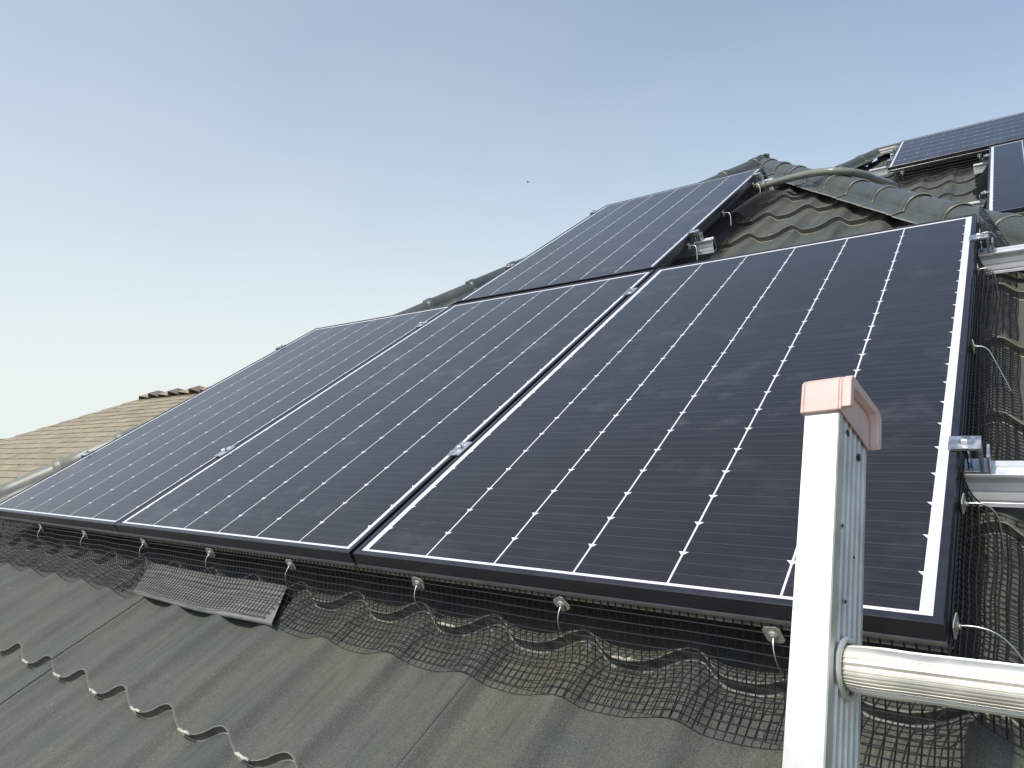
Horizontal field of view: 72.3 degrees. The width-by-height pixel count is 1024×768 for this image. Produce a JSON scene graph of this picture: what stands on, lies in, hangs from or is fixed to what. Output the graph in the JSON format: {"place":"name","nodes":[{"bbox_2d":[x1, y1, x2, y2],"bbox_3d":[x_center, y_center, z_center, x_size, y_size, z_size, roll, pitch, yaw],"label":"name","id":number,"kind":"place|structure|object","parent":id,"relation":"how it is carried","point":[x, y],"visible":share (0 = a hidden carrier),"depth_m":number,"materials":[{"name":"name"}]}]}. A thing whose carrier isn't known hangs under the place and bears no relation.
{"place":"outdoors","nodes":[
{"label":"outdoors","id":0,"kind":"place"},
{"bbox_2d":[0,0,1023,438],"label":"sky","id":1,"kind":"structure","parent":0,"point":[191,190],"materials":[{"name":"blue"}]},
{"label":"ground","id":2,"kind":"structure","parent":0,"visible":0},
{"bbox_2d":[0,386,209,484],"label":"neighbour house","id":3,"kind":"structure","parent":2,"relation":"on","point":[24,453],"depth_m":7.77,"materials":[{"name":"brown tile"}]},
{"bbox_2d":[0,122,1023,767],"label":"house","id":4,"kind":"structure","parent":2,"relation":"on","point":[96,676],"depth_m":1.27,"materials":[{"name":"grey tile"}]},
{"bbox_2d":[37,525,49,549],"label":"clip","id":5,"kind":"object","parent":4,"relation":"attached to","point":[40,528],"visible":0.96,"depth_m":2.31,"materials":[{"name":"silver metal"}]},
{"bbox_2d":[80,530,92,556],"bbox_3d":[-1.291,0.484,2.125,0.025,0.084,0.026,-3,-2,-3],"label":"clip","id":6,"kind":"object","parent":4,"relation":"attached to","point":[84,533],"visible":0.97,"depth_m":2.12,"materials":[{"name":"silver metal"}]},
{"bbox_2d":[134,563,286,625],"bbox_3d":[-0.749,0.500,1.697,0.679,0.022,0.103,-5,24,36],"label":"flashing plate","id":7,"kind":"object","parent":4,"relation":"on","point":[269,619],"visible":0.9,"depth_m":1.65,"materials":[{"name":"grey metal"}]},
{"bbox_2d":[0,305,451,536],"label":"solar panel","id":8,"kind":"object","parent":4,"relation":"on","point":[107,487],"visible":0.95,"depth_m":2.68,"materials":[{"name":"black"}]},
{"bbox_2d":[412,577,428,619],"bbox_3d":[-0.169,0.396,1.292,0.029,0.084,0.023,-3,-2,-5],"label":"clip","id":9,"kind":"object","parent":4,"relation":"attached to","point":[417,582],"visible":1,"depth_m":1.29,"materials":[{"name":"silver metal"}]},
{"bbox_2d":[0,518,962,767],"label":"bird guard mesh","id":10,"kind":"object","parent":4,"relation":"on","point":[11,558],"visible":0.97,"depth_m":1.20,"materials":[{"name":"black metal"}]},
{"bbox_2d":[553,596,569,642],"bbox_3d":[0.080,0.373,1.106,0.023,0.079,0.024,-3,-2,-10],"label":"clip","id":11,"kind":"object","parent":4,"relation":"attached to","point":[561,602],"visible":1,"depth_m":1.10,"materials":[{"name":"silver metal"}]},
{"bbox_2d":[457,167,764,303],"bbox_3d":[0.578,-0.779,3.591,1.008,0.041,1.700,-5,24,36],"label":"solar panel","id":12,"kind":"object","parent":4,"relation":"on","point":[641,234],"visible":0.97,"depth_m":3.39,"materials":[{"name":"black"}]},
{"bbox_2d":[663,172,780,267],"bbox_3d":[1.038,-0.763,3.294,0.087,0.106,1.674,-5,24,36],"label":"bird guard mesh","id":13,"kind":"object","parent":12,"relation":"attached to","point":[752,193],"visible":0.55,"depth_m":3.27,"materials":[{"name":"black metal"}]},
{"bbox_2d":[676,237,716,258],"bbox_3d":[0.406,-0.554,3.294,1.115,0.056,0.042,-5,24,36],"label":"mounting rail","id":14,"kind":"object","parent":4,"relation":"attached to","point":[705,245],"visible":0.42,"depth_m":2.98,"materials":[{"name":"metal"}]},
{"bbox_2d":[687,229,703,242],"bbox_3d":[0.781,-0.635,2.987,0.052,0.053,0.038,-5,24,36],"label":"end clamp","id":15,"kind":"object","parent":14,"relation":"attached to","point":[700,237],"visible":1,"depth_m":2.98,"materials":[{"name":"silver metal"}]},
{"bbox_2d":[727,190,783,219],"bbox_3d":[1.208,-0.890,3.451,0.153,0.063,0.508,-5,24,36],"label":"bird guard mesh","id":16,"kind":"object","parent":4,"relation":"on","point":[756,196],"visible":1,"depth_m":3.44,"materials":[{"name":"black metal"}]},
{"bbox_2d":[741,178,775,196],"bbox_3d":[0.944,-1.031,4.066,1.120,0.056,0.042,-5,24,36],"label":"mounting rail","id":17,"kind":"object","parent":4,"relation":"attached to","point":[772,188],"visible":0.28,"depth_m":3.75,"materials":[{"name":"metal"}]},
{"bbox_2d":[751,172,763,182],"bbox_3d":[1.317,-1.111,3.760,0.052,0.053,0.038,-5,24,36],"label":"end clamp","id":18,"kind":"object","parent":17,"relation":"attached to","point":[761,178],"visible":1,"depth_m":3.75,"materials":[{"name":"silver metal"}]},
{"bbox_2d":[762,627,787,679],"bbox_3d":[0.345,0.352,0.908,0.026,0.073,0.025,-21,12,49],"label":"clip","id":19,"kind":"object","parent":4,"relation":"attached to","point":[773,635],"visible":0.99,"depth_m":0.91,"materials":[{"name":"silver metal"}]},
{"bbox_2d":[744,167,900,194],"bbox_3d":[1.843,-1.034,3.724,1.394,0.133,0.765,-2,-2,-13],"label":"conduit","id":20,"kind":"object","parent":4,"relation":"on","point":[844,171],"visible":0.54,"depth_m":3.40,"materials":[{"name":"grey metal"}]},
{"bbox_2d":[869,151,988,175],"bbox_3d":[4.067,-1.771,4.685,3.035,0.056,0.042,-5,24,36],"label":"mounting rail","id":21,"kind":"object","parent":4,"relation":"on","point":[880,171],"visible":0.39,"depth_m":5.51,"materials":[{"name":"metal"}]},
{"bbox_2d":[887,112,1023,172],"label":"solar panel","id":22,"kind":"object","parent":21,"relation":"on","point":[963,141],"visible":1,"depth_m":5.31,"materials":[{"name":"black"}]},
{"bbox_2d":[888,149,988,186],"bbox_3d":[3.065,-1.539,5.054,0.633,0.105,0.175,-5,24,36],"label":"bird guard mesh","id":23,"kind":"object","parent":22,"relation":"attached to","point":[923,175],"visible":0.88,"depth_m":5.08,"materials":[{"name":"black metal"}]},
{"bbox_2d":[968,201,985,207],"bbox_3d":[3.531,-1.078,3.329,2.370,0.056,0.042,-5,24,36],"label":"mounting rail","id":24,"kind":"object","parent":4,"relation":"on","point":[977,203],"depth_m":3.97,"materials":[{"name":"metal"}]},
{"bbox_2d":[979,191,989,201],"bbox_3d":[2.659,-1.060,3.946,0.052,0.053,0.038,-5,24,36],"label":"end clamp","id":25,"kind":"object","parent":24,"relation":"attached to","point":[985,198],"visible":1,"depth_m":3.94,"materials":[{"name":"silver metal"}]},
{"bbox_2d":[987,139,1023,214],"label":"solar panel","id":26,"kind":"object","parent":24,"relation":"on","point":[1006,178],"visible":0.88,"depth_m":4.08,"materials":[{"name":"black"}]},
{"bbox_2d":[973,163,987,173],"bbox_3d":[4.046,-1.522,4.035,2.328,0.056,0.042,-5,24,36],"label":"mounting rail","id":27,"kind":"object","parent":4,"relation":"on","point":[979,167],"visible":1,"depth_m":4.70,"materials":[{"name":"metal"}]},
{"bbox_2d":[982,154,990,163],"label":"end clamp","id":28,"kind":"object","parent":27,"relation":"attached to","point":[985,155],"visible":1,"depth_m":4.66,"materials":[{"name":"silver metal"}]},
{"bbox_2d":[973,153,988,208],"bbox_3d":[2.863,-1.186,4.293,0.093,0.103,1.633,-5,24,36],"label":"bird guard mesh","id":29,"kind":"object","parent":4,"relation":"on","point":[981,181],"visible":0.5,"depth_m":4.41,"materials":[{"name":"black metal"}]},
{"bbox_2d":[961,493,1005,559],"bbox_3d":[0.669,0.202,0.993,0.046,0.098,0.026,-2,26,41],"label":"clip","id":30,"kind":"object","parent":4,"relation":"attached to","point":[964,503],"visible":1,"depth_m":0.98,"materials":[{"name":"silver metal"}]},
{"bbox_2d":[977,264,998,298],"bbox_3d":[1.174,-0.253,1.729,0.037,0.093,0.026,-5,24,36],"label":"clip","id":31,"kind":"object","parent":4,"relation":"attached to","point":[978,268],"visible":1,"depth_m":1.72,"materials":[{"name":"silver metal"}]},
{"bbox_2d":[972,339,1012,393],"bbox_3d":[0.942,-0.035,1.378,0.059,0.112,0.030,-4,-2,24],"label":"clip","id":32,"kind":"object","parent":4,"relation":"attached to","point":[974,346],"visible":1,"depth_m":1.37,"materials":[{"name":"silver metal"}]},
{"bbox_2d":[964,461,1023,507],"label":"mounting rail","id":33,"kind":"object","parent":4,"relation":"attached to","point":[1001,484],"depth_m":1.06,"materials":[{"name":"metal"}]},
{"bbox_2d":[81,450,93,456],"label":"end clamp","id":34,"kind":"object","parent":33,"relation":"attached to","point":[86,452],"visible":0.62,"depth_m":2.86,"materials":[{"name":"silver metal"}]},
{"bbox_2d":[214,446,234,456],"bbox_3d":[-0.926,0.231,2.276,0.034,0.049,0.060,-5,24,36],"label":"clamp","id":35,"kind":"object","parent":33,"relation":"attached to","point":[224,451],"visible":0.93,"depth_m":2.26,"materials":[{"name":"silver metal"}]},
{"bbox_2d":[115,270,654,569],"bbox_3d":[-0.288,0.001,2.312,1.008,0.041,1.700,-5,24,36],"label":"solar panel","id":36,"kind":"object","parent":33,"relation":"on","point":[341,470],"visible":0.98,"depth_m":2.02,"materials":[{"name":"black"}]},
{"bbox_2d":[139,539,148,564],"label":"clip","id":37,"kind":"object","parent":36,"relation":"attached to","point":[143,542],"visible":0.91,"depth_m":1.90,"materials":[{"name":"silver metal"}]},
{"bbox_2d":[205,548,214,575],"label":"clip","id":38,"kind":"object","parent":36,"relation":"attached to","point":[209,551],"visible":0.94,"depth_m":1.71,"materials":[{"name":"silver metal"}]},
{"bbox_2d":[285,559,296,593],"bbox_3d":[-0.481,0.420,1.522,0.024,0.081,0.029,-2,-2,-18],"label":"clip","id":39,"kind":"object","parent":36,"relation":"attached to","point":[290,563],"visible":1,"depth_m":1.52,"materials":[{"name":"silver metal"}]},
{"bbox_2d":[447,442,471,455],"bbox_3d":[-0.121,0.168,1.678,0.034,0.049,0.060,-5,24,36],"label":"clamp","id":40,"kind":"object","parent":33,"relation":"attached to","point":[459,448],"visible":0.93,"depth_m":1.67,"materials":[{"name":"metal"}]},
{"bbox_2d":[353,214,977,652],"bbox_3d":[0.521,-0.063,1.712,1.008,0.041,1.700,-5,24,36],"label":"solar panel","id":41,"kind":"object","parent":33,"relation":"on","point":[641,446],"visible":0.94,"depth_m":1.36,"materials":[{"name":"black"}]},
{"bbox_2d":[908,223,1023,750],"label":"bird guard mesh","id":42,"kind":"object","parent":41,"relation":"attached to","point":[981,289],"visible":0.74,"depth_m":1.15,"materials":[{"name":"black metal"}]},
{"bbox_2d":[953,613,1023,662],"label":"clip","id":43,"kind":"object","parent":41,"relation":"attached to","point":[957,626],"visible":1,"depth_m":0.80,"materials":[{"name":"silver metal"}]},
{"bbox_2d":[948,436,990,473],"bbox_3d":[0.699,0.105,1.071,0.052,0.053,0.038,-5,24,36],"label":"end clamp","id":44,"kind":"object","parent":33,"relation":"attached to","point":[968,444],"visible":1,"depth_m":1.06,"materials":[{"name":"metal"}]},
{"bbox_2d":[978,244,1023,274],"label":"mounting rail","id":45,"kind":"object","parent":4,"relation":"attached to","point":[1005,259],"depth_m":1.82,"materials":[{"name":"metal"}]},
{"bbox_2d":[414,321,427,327],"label":"clamp","id":46,"kind":"object","parent":45,"relation":"attached to","point":[420,324],"visible":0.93,"depth_m":3.04,"materials":[{"name":"silver metal"}]},
{"bbox_2d":[622,288,637,295],"bbox_3d":[0.415,-0.309,2.452,0.034,0.049,0.060,-5,24,36],"label":"clamp","id":47,"kind":"object","parent":45,"relation":"attached to","point":[629,291],"visible":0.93,"depth_m":2.44,"materials":[{"name":"silver metal"}]},
{"bbox_2d":[969,232,993,254],"bbox_3d":[1.235,-0.372,1.845,0.052,0.053,0.038,-5,24,36],"label":"end clamp","id":48,"kind":"object","parent":45,"relation":"attached to","point":[979,236],"visible":1,"depth_m":1.84,"materials":[{"name":"silver metal"}]},
{"bbox_2d":[977,204,1010,247],"bbox_3d":[1.380,-0.448,1.999,0.086,0.058,0.389,-5,24,36],"label":"bird guard mesh","id":49,"kind":"object","parent":45,"relation":"attached to","point":[990,221],"visible":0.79,"depth_m":1.97,"materials":[{"name":"black metal"}]},
{"bbox_2d":[782,375,1023,767],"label":"ladder","id":50,"kind":"object","parent":2,"relation":"on","point":[837,670],"visible":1,"depth_m":0.55,"materials":[{"name":"metal"}]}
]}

